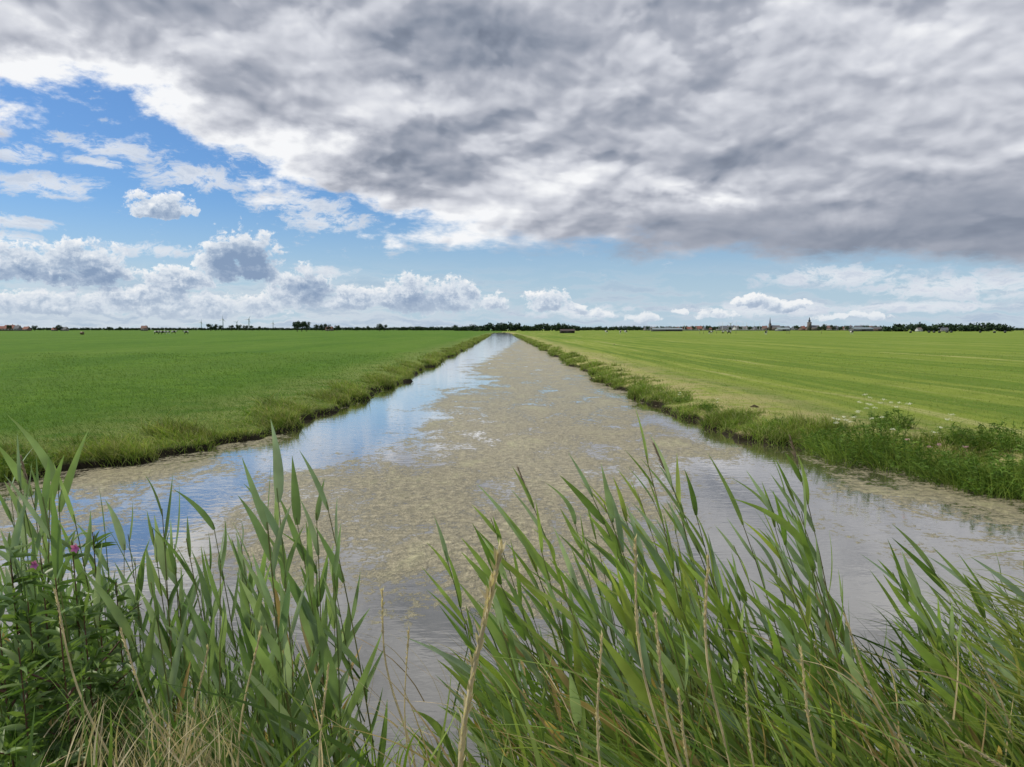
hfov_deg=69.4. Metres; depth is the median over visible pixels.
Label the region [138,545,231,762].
common reed
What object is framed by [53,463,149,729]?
common reed
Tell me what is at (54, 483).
common reed
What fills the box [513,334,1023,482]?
bank grass
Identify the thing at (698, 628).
common reed
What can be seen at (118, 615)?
common reed
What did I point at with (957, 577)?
common reed
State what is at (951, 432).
bank herb
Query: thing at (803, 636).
common reed
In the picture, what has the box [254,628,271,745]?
common reed
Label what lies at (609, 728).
common reed
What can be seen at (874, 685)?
common reed
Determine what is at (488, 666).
common reed
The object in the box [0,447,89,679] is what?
common reed
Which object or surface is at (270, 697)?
common reed
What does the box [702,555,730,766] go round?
dry grass stalk
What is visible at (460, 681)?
common reed
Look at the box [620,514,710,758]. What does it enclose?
common reed
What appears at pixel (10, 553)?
common reed
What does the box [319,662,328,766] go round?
dry grass stalk
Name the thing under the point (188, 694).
common reed
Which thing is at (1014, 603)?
bank undergrowth
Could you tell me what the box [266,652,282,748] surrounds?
common reed
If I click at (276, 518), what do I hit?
common reed
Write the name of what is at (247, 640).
common reed
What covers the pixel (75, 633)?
common reed
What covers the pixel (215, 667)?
common reed
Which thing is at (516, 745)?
common reed
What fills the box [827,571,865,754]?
common reed
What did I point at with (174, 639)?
common reed
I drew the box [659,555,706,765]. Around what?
common reed
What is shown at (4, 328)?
house
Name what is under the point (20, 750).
willowherb
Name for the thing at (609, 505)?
common reed
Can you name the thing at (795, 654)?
common reed
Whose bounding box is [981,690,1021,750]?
common reed
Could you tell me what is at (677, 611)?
common reed
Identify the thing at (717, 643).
common reed
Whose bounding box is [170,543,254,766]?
common reed
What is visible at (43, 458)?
common reed
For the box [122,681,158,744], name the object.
common reed
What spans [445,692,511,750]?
common reed
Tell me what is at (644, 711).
common reed
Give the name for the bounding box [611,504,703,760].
common reed
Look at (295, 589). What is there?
common reed
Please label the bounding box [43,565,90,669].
common reed
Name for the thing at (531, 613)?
common reed
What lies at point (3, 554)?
common reed
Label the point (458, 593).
common reed
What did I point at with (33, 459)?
bank herb
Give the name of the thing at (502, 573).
common reed
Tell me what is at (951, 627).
common reed
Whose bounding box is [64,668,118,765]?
common reed
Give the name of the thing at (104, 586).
willowherb
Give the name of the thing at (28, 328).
house
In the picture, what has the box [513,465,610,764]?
common reed
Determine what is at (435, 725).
common reed
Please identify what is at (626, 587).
common reed
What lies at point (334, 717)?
common reed
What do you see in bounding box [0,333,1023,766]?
water
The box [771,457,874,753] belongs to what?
common reed
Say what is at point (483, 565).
common reed
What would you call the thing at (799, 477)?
common reed
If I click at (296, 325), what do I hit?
tree
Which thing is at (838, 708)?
common reed
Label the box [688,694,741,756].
common reed
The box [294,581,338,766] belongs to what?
common reed
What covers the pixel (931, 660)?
common reed
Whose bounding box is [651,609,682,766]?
dry grass stalk
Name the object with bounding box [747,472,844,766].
common reed
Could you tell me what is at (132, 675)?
common reed
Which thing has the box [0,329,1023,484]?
ground
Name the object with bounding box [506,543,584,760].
common reed
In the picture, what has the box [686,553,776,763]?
common reed
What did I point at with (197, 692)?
dry grass stalk
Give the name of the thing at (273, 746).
common reed
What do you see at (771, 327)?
church
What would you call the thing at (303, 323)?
tree
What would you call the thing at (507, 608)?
common reed
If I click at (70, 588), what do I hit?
common reed
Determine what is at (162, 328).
distant wood
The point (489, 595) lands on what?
dry grass stalk
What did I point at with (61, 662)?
common reed
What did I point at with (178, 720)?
common reed
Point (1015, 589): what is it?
common reed
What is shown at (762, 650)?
common reed
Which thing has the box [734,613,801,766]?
common reed
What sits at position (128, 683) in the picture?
common reed
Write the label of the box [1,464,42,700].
common reed
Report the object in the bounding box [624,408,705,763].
common reed
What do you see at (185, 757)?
dry grass
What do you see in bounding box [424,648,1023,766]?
bank undergrowth
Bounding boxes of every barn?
[559,329,574,332]
[651,328,682,330]
[775,328,789,330]
[849,327,873,330]
[872,327,883,330]
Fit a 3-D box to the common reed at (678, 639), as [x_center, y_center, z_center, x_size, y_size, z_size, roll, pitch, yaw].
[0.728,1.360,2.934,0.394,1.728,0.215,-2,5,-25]
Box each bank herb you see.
[0,445,55,472]
[0,457,35,482]
[671,392,692,402]
[700,398,721,411]
[764,416,795,428]
[781,417,863,458]
[788,428,838,450]
[800,410,897,468]
[822,394,926,452]
[852,426,947,475]
[867,402,921,428]
[881,438,978,484]
[911,451,1017,493]
[919,414,989,446]
[931,448,1023,499]
[942,421,1021,452]
[942,445,1023,501]
[964,445,1023,497]
[969,416,1023,454]
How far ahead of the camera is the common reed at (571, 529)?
3.46 m
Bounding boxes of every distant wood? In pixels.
[31,327,317,329]
[318,327,398,329]
[396,326,453,329]
[453,325,478,330]
[473,321,530,330]
[525,323,580,330]
[580,325,886,329]
[882,322,929,331]
[925,322,1014,330]
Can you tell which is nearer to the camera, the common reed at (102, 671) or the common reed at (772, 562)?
the common reed at (102, 671)
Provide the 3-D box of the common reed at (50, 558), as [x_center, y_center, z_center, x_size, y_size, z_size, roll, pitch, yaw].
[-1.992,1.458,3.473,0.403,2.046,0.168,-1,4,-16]
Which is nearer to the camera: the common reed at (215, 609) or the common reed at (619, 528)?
the common reed at (619, 528)
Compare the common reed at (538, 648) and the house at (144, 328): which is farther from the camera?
the house at (144, 328)
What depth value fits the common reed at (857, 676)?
2.08 m
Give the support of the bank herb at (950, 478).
on the ground at (681, 346)
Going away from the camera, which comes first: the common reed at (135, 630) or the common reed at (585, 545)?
the common reed at (135, 630)
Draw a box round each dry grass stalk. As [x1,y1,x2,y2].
[53,588,116,766]
[119,628,183,766]
[187,644,208,766]
[237,626,261,766]
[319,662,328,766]
[379,587,415,766]
[404,625,410,766]
[458,539,505,766]
[595,630,602,766]
[632,534,670,766]
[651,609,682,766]
[677,687,689,766]
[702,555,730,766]
[743,668,754,766]
[798,645,819,762]
[843,612,917,766]
[955,738,1006,766]
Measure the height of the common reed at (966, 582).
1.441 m
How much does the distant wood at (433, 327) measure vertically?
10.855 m
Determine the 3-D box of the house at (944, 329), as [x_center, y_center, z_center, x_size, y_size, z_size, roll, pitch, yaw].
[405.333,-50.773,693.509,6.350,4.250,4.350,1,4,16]
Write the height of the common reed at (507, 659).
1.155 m
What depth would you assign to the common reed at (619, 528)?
2.64 m
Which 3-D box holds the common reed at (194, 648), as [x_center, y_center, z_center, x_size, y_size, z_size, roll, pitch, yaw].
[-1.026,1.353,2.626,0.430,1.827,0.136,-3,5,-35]
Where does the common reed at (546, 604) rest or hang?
on the ground at (681, 346)
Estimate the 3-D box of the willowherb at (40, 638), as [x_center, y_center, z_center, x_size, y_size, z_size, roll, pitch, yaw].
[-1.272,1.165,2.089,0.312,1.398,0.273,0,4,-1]
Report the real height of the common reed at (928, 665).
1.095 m
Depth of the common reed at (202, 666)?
3.56 m
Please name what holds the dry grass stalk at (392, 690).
on the bank undergrowth at (421, 744)
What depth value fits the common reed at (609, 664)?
2.24 m
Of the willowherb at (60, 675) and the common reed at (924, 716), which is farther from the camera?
the common reed at (924, 716)
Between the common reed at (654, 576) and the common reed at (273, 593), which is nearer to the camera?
the common reed at (654, 576)
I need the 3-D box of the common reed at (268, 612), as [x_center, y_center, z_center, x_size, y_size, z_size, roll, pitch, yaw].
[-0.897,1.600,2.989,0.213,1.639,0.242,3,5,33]
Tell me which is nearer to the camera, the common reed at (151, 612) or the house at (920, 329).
the common reed at (151, 612)
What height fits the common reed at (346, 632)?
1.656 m
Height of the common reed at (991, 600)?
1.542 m
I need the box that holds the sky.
[0,0,1023,328]
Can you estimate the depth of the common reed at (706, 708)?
2.43 m
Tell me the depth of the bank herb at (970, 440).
13.64 m
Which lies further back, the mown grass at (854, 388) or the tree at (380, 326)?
the tree at (380, 326)
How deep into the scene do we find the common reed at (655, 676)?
2.46 m
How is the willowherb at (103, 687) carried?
on the ground at (681, 346)
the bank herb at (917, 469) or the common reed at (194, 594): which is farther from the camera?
the bank herb at (917, 469)
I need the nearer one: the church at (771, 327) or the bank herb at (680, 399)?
the bank herb at (680, 399)
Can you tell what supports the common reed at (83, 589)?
on the ground at (681, 346)
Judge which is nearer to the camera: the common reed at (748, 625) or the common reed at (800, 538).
the common reed at (800, 538)
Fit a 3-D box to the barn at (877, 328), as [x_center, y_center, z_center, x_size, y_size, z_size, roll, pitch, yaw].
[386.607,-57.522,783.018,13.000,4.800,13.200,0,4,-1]
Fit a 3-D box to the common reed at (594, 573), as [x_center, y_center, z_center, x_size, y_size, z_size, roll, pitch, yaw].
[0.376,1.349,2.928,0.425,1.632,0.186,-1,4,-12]
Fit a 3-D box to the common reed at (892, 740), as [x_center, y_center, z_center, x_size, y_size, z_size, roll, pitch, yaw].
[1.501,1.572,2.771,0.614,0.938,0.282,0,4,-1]
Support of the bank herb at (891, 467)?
on the ground at (681, 346)
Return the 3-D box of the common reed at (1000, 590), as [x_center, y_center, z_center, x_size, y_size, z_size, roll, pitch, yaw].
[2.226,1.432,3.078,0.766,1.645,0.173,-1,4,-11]
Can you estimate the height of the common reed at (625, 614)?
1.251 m
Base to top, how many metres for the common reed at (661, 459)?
1.787 m
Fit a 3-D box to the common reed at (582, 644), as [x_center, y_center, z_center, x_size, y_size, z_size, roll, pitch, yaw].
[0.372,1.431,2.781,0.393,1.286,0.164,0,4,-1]
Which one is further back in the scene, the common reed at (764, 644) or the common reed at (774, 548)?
the common reed at (764, 644)
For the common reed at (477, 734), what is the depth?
2.94 m
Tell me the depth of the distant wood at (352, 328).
1389.88 m
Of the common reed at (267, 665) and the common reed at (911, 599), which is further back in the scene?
the common reed at (911, 599)
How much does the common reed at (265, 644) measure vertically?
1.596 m
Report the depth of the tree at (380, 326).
744.14 m
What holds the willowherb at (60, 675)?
on the ground at (681, 346)
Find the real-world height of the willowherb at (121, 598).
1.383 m
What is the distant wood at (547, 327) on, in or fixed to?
on the ground at (681, 346)
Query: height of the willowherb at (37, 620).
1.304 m
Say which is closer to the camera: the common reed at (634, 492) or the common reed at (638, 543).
the common reed at (638, 543)
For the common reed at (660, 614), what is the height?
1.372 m
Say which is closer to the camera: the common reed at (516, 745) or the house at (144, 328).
the common reed at (516, 745)
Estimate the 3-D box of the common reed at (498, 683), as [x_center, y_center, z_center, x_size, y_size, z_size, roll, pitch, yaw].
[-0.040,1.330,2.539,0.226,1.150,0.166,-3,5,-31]
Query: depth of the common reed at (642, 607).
2.58 m
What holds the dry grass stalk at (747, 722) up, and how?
on the bank undergrowth at (839, 754)
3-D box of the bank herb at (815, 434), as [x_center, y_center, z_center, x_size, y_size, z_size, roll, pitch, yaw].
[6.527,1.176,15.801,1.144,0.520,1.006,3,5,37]
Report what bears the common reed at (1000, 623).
on the ground at (681, 346)
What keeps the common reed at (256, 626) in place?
on the ground at (681, 346)
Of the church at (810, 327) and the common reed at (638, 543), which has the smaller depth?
the common reed at (638, 543)
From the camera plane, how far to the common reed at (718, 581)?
2.55 m
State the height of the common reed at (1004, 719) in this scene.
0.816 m
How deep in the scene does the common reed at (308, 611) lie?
2.53 m
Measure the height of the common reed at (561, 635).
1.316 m
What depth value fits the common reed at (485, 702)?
2.40 m
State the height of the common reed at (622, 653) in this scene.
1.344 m
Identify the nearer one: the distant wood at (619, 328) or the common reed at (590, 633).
the common reed at (590, 633)
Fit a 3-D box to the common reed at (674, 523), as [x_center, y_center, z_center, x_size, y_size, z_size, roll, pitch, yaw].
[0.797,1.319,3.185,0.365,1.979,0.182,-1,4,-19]
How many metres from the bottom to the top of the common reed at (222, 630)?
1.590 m
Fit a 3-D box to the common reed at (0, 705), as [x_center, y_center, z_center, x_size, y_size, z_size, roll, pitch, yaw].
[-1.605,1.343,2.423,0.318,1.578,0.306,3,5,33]
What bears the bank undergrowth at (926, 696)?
on the ground at (681, 346)
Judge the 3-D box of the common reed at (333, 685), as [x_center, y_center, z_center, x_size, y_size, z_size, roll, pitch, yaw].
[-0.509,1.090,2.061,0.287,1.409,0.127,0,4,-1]
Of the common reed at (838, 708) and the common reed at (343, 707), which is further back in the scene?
the common reed at (343, 707)
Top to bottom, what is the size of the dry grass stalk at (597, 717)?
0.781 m
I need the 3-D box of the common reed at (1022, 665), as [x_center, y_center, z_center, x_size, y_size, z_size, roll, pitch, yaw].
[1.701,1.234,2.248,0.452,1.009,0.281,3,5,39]
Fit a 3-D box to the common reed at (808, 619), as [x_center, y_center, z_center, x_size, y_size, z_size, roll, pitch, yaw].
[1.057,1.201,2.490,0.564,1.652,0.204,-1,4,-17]
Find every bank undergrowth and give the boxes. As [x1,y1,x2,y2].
[0,653,373,766]
[1,600,370,766]
[279,714,456,766]
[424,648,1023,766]
[450,598,1023,766]
[905,550,1023,766]
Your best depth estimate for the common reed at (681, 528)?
3.05 m
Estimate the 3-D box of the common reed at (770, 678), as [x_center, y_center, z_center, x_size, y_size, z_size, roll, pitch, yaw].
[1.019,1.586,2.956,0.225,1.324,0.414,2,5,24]
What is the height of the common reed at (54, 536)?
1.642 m
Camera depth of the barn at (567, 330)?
414.28 m
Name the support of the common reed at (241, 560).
on the ground at (681, 346)
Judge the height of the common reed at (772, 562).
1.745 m
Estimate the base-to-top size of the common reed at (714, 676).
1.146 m
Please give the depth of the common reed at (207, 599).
2.48 m
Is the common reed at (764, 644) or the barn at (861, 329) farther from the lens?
the barn at (861, 329)
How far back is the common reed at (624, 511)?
2.74 m
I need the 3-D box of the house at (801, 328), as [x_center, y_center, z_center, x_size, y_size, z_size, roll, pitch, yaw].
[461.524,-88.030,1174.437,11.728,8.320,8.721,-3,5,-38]
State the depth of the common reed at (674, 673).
2.37 m
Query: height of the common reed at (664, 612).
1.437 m
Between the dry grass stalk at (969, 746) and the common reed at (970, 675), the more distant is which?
the common reed at (970, 675)
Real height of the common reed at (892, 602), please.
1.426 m
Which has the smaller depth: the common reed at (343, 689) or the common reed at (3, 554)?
the common reed at (3, 554)
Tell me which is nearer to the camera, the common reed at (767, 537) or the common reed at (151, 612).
the common reed at (151, 612)
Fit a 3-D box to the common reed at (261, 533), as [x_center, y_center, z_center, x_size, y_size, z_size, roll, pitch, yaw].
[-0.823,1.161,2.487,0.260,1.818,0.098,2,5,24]
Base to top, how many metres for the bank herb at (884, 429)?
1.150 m
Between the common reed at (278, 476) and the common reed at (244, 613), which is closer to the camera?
the common reed at (278, 476)
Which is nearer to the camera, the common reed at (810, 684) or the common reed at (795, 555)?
the common reed at (810, 684)
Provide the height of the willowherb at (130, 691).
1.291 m
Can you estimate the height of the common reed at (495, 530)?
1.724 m
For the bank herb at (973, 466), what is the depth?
11.72 m
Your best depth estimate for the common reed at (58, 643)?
2.15 m
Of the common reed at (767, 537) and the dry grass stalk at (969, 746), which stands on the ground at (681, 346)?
the common reed at (767, 537)
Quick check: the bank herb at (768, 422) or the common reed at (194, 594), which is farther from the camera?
the bank herb at (768, 422)
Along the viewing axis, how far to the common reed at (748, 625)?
3.36 m
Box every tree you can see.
[292,322,300,331]
[297,320,308,331]
[375,323,383,330]
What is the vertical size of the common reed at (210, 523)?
1.789 m
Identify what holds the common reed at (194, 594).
on the ground at (681, 346)
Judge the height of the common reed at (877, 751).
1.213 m
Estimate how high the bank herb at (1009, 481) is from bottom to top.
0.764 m
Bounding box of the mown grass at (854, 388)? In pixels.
[581,351,1023,462]
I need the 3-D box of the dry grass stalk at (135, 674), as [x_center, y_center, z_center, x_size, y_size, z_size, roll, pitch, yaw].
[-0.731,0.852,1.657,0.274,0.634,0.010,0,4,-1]
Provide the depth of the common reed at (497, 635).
2.15 m
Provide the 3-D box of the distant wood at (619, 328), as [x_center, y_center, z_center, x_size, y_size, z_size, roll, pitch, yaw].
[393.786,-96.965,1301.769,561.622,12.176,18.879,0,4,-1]
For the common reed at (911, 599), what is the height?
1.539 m
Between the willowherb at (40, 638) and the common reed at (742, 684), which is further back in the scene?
the common reed at (742, 684)
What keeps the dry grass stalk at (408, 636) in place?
on the ground at (681, 346)
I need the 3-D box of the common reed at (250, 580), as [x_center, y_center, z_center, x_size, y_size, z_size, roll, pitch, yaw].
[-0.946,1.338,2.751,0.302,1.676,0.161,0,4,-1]
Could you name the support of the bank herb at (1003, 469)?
on the ground at (681, 346)
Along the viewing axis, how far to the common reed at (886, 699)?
3.63 m
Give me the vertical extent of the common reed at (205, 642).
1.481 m
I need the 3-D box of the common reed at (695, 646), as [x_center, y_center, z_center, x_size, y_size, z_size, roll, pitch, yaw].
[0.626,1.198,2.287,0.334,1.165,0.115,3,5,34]
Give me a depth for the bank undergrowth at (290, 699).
3.16 m
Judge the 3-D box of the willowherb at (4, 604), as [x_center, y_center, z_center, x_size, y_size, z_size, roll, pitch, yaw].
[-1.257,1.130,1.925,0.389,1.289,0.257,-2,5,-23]
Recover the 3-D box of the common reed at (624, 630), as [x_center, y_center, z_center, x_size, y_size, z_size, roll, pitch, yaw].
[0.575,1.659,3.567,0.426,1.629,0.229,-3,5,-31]
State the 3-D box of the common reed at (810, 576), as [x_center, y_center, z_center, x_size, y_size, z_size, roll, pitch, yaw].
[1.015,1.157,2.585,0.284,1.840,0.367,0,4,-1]
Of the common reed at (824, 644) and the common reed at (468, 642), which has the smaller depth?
the common reed at (468, 642)
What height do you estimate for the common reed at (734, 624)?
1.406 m
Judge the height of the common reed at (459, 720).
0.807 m
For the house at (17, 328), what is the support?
on the ground at (681, 346)
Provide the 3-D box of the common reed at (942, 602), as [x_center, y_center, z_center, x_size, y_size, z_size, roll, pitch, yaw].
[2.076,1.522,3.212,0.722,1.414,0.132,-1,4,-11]
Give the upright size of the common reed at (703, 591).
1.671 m
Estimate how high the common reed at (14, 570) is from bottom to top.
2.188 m
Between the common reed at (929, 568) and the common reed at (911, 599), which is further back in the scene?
the common reed at (911, 599)
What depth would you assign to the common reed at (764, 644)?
3.35 m
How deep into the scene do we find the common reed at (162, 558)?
2.57 m
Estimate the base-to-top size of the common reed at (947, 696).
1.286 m
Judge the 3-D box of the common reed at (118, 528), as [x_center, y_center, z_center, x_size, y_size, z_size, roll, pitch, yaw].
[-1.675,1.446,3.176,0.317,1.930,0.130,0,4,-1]
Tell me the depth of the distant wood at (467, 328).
994.69 m
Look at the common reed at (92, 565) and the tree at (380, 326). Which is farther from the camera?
the tree at (380, 326)
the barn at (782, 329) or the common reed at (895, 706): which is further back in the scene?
the barn at (782, 329)
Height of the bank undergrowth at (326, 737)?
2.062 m
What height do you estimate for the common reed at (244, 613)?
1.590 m
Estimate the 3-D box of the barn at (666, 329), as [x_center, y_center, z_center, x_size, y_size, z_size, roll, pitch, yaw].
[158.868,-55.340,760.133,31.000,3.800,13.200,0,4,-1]
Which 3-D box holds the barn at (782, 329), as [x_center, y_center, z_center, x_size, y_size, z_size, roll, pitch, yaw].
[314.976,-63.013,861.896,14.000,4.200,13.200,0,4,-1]
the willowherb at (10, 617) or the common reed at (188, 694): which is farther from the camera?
the common reed at (188, 694)
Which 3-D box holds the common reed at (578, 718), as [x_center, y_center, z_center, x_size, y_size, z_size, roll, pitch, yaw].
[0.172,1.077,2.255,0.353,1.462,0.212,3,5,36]
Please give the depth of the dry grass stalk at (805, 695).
1.67 m
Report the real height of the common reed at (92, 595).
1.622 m
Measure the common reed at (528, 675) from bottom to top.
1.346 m
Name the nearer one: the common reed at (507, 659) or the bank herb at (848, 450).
the common reed at (507, 659)
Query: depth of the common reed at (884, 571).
3.45 m
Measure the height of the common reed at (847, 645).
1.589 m
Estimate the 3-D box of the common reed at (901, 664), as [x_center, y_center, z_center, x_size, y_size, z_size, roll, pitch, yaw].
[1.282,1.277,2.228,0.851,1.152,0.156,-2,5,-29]
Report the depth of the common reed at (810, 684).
2.05 m
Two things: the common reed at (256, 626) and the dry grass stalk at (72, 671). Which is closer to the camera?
the dry grass stalk at (72, 671)
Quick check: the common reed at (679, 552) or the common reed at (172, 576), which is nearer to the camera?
the common reed at (172, 576)
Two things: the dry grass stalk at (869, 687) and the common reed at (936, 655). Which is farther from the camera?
the common reed at (936, 655)
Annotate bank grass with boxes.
[0,334,490,481]
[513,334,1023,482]
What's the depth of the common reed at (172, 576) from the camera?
2.76 m
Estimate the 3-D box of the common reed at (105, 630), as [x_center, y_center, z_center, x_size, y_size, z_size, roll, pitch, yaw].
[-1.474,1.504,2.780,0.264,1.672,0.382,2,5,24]
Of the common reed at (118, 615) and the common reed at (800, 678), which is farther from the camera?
the common reed at (800, 678)
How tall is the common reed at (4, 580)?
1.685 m
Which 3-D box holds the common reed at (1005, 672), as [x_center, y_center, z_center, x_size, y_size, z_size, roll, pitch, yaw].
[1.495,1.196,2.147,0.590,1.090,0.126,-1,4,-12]
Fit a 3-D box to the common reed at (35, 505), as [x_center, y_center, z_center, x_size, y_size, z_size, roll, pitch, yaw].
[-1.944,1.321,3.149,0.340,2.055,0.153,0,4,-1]
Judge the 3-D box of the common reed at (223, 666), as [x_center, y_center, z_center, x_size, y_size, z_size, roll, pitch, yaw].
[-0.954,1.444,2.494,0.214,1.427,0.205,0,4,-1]
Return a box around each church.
[768,320,780,330]
[807,317,819,330]
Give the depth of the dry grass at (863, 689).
1.95 m
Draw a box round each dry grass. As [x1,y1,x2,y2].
[40,694,285,766]
[287,628,1023,766]
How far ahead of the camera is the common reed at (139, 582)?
2.80 m
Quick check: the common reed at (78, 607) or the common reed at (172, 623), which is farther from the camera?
the common reed at (172, 623)
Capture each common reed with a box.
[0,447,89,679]
[0,448,32,584]
[0,491,24,723]
[0,494,28,741]
[0,495,42,647]
[0,526,51,752]
[0,529,63,719]
[0,533,44,717]
[0,575,12,707]
[0,630,16,736]
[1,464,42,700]
[4,433,132,752]
[5,456,140,766]
[8,415,88,651]
[20,557,117,758]
[21,456,85,717]
[29,459,64,590]
[30,623,73,718]
[33,489,73,635]
[41,534,75,650]
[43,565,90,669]
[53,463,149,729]
[60,589,116,730]
[64,531,92,597]
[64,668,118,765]
[71,572,113,759]
[76,490,119,738]
[79,584,137,761]
[80,567,173,760]
[87,578,120,733]
[88,557,127,761]
[90,584,125,737]
[101,500,139,655]
[105,502,169,748]
[117,603,188,760]
[118,539,184,764]
[120,639,142,714]
[120,647,183,761]
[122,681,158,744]
[133,547,203,766]
[138,512,201,753]
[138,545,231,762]
[139,474,206,762]
[145,531,191,733]
[147,489,198,758]
[149,635,176,722]
[152,516,243,740]
[155,694,192,766]
[159,522,217,763]
[166,607,193,708]
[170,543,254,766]
[174,584,231,765]
[175,490,271,764]
[179,550,253,762]
[179,570,206,722]
[185,522,265,766]
[187,678,207,766]
[191,603,238,761]
[196,617,218,720]
[201,533,233,764]
[209,639,241,764]
[209,656,268,766]
[221,522,282,766]
[225,421,326,766]
[227,533,260,719]
[229,458,350,766]
[230,564,299,766]
[230,582,297,766]
[233,625,277,765]
[234,525,319,766]
[236,552,361,766]
[236,562,273,740]
[237,591,304,764]
[237,658,305,757]
[238,470,296,766]
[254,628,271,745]
[260,554,284,741]
[262,500,374,766]
[264,600,298,763]
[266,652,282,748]
[271,525,381,766]
[273,651,318,759]
[277,457,362,766]
[279,479,369,764]
[283,533,353,756]
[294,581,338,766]
[295,599,344,766]
[299,450,387,766]
[299,523,362,763]
[315,566,390,766]
[316,543,375,766]
[327,667,350,752]
[330,628,369,757]
[406,566,565,765]
[413,710,457,766]
[422,689,520,766]
[426,517,488,765]
[437,646,501,766]
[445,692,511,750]
[452,655,523,766]
[458,577,545,766]
[461,538,532,760]
[462,525,572,766]
[464,643,558,765]
[465,505,547,718]
[467,609,528,764]
[467,661,505,747]
[474,665,545,766]
[475,668,521,766]
[476,483,617,766]
[484,539,577,738]
[484,584,569,751]
[488,614,554,764]
[499,652,536,726]
[503,504,587,766]
[503,575,570,766]
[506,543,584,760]
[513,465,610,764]
[525,543,629,765]
[525,582,593,765]
[527,526,663,766]
[531,556,651,766]
[546,483,612,738]
[560,531,632,740]
[560,574,659,764]
[561,454,685,766]
[561,611,620,742]
[572,510,631,700]
[574,465,654,761]
[574,604,675,766]
[582,483,673,742]
[583,558,735,766]
[586,555,696,756]
[586,651,620,712]
[589,478,707,744]
[598,508,706,747]
[602,568,643,715]
[602,585,684,766]
[608,569,680,731]
[610,591,667,744]
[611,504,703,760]
[612,643,649,747]
[618,470,694,706]
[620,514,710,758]
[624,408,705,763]
[627,519,722,766]
[632,472,732,751]
[632,537,711,766]
[632,582,702,766]
[640,573,744,727]
[641,435,768,749]
[648,458,730,762]
[648,545,712,749]
[650,500,697,637]
[657,463,717,712]
[658,516,737,766]
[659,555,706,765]
[672,577,741,764]
[675,507,763,759]
[675,610,755,766]
[679,563,731,766]
[681,469,747,766]
[681,616,725,766]
[683,556,721,675]
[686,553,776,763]
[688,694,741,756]
[690,567,778,764]
[701,610,739,737]
[708,454,804,766]
[708,551,746,752]
[708,565,770,764]
[709,575,777,766]
[716,527,798,745]
[726,559,792,766]
[731,498,873,765]
[732,478,806,723]
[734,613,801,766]
[742,520,852,766]
[746,531,813,755]
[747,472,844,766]
[752,506,843,765]
[754,596,866,766]
[755,646,790,766]
[761,460,841,732]
[766,650,835,766]
[767,467,837,766]
[769,646,831,759]
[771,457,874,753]
[776,434,846,745]
[776,509,891,766]
[782,604,845,751]
[786,565,836,718]
[787,533,843,735]
[809,666,857,766]
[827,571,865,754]
[827,677,879,759]
[828,637,919,766]
[829,731,867,766]
[835,673,889,766]
[836,633,918,764]
[837,641,898,766]
[839,639,889,757]
[851,699,922,766]
[852,646,937,766]
[861,554,995,732]
[871,572,951,733]
[878,541,992,759]
[881,638,957,766]
[891,523,1020,724]
[891,554,982,735]
[893,594,1004,766]
[895,552,989,766]
[898,607,1015,744]
[903,572,1001,766]
[910,702,951,766]
[913,657,991,766]
[921,644,969,752]
[924,669,1014,766]
[927,602,1006,765]
[928,552,1023,657]
[929,586,1023,742]
[933,550,1023,748]
[939,576,1019,723]
[950,615,1023,766]
[959,678,1021,766]
[965,575,1022,667]
[971,557,1023,670]
[980,652,1021,752]
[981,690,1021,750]
[984,603,1023,675]
[987,549,1023,710]
[992,627,1023,693]
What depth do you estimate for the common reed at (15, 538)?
2.22 m
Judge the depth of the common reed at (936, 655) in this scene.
2.81 m
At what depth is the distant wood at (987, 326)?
721.01 m
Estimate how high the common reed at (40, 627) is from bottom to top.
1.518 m
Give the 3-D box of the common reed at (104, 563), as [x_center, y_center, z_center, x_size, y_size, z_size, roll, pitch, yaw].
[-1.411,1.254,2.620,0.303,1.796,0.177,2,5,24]
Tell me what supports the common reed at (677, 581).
on the ground at (681, 346)
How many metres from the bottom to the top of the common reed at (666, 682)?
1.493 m
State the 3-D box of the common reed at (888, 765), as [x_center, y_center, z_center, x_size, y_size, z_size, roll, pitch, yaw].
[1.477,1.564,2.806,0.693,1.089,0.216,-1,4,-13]
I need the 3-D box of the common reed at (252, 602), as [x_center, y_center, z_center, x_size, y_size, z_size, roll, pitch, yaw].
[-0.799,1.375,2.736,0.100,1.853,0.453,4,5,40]
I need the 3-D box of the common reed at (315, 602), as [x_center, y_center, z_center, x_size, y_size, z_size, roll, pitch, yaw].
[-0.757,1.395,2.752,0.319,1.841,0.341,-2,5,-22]
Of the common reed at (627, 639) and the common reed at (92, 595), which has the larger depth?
the common reed at (92, 595)
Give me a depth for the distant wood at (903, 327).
699.71 m
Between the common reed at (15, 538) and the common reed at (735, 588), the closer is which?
the common reed at (15, 538)
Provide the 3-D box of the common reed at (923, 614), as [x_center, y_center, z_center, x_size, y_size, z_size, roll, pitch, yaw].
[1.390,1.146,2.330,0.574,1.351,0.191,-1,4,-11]
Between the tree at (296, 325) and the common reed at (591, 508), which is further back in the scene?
the tree at (296, 325)
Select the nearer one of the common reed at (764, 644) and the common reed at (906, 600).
the common reed at (906, 600)
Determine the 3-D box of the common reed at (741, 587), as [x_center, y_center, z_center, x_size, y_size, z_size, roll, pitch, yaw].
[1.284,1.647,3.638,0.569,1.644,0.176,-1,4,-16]
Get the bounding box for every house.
[3,324,14,330]
[13,325,21,330]
[22,326,31,330]
[141,326,147,330]
[798,326,805,330]
[915,327,922,331]
[940,327,948,331]
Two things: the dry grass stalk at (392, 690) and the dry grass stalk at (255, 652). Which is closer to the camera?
the dry grass stalk at (255, 652)
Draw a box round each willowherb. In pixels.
[0,532,65,766]
[0,557,116,764]
[0,563,120,766]
[0,580,77,766]
[0,636,93,766]
[7,585,88,766]
[9,590,154,766]
[33,531,153,766]
[70,530,154,757]
[75,577,182,766]
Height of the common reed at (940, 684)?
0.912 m

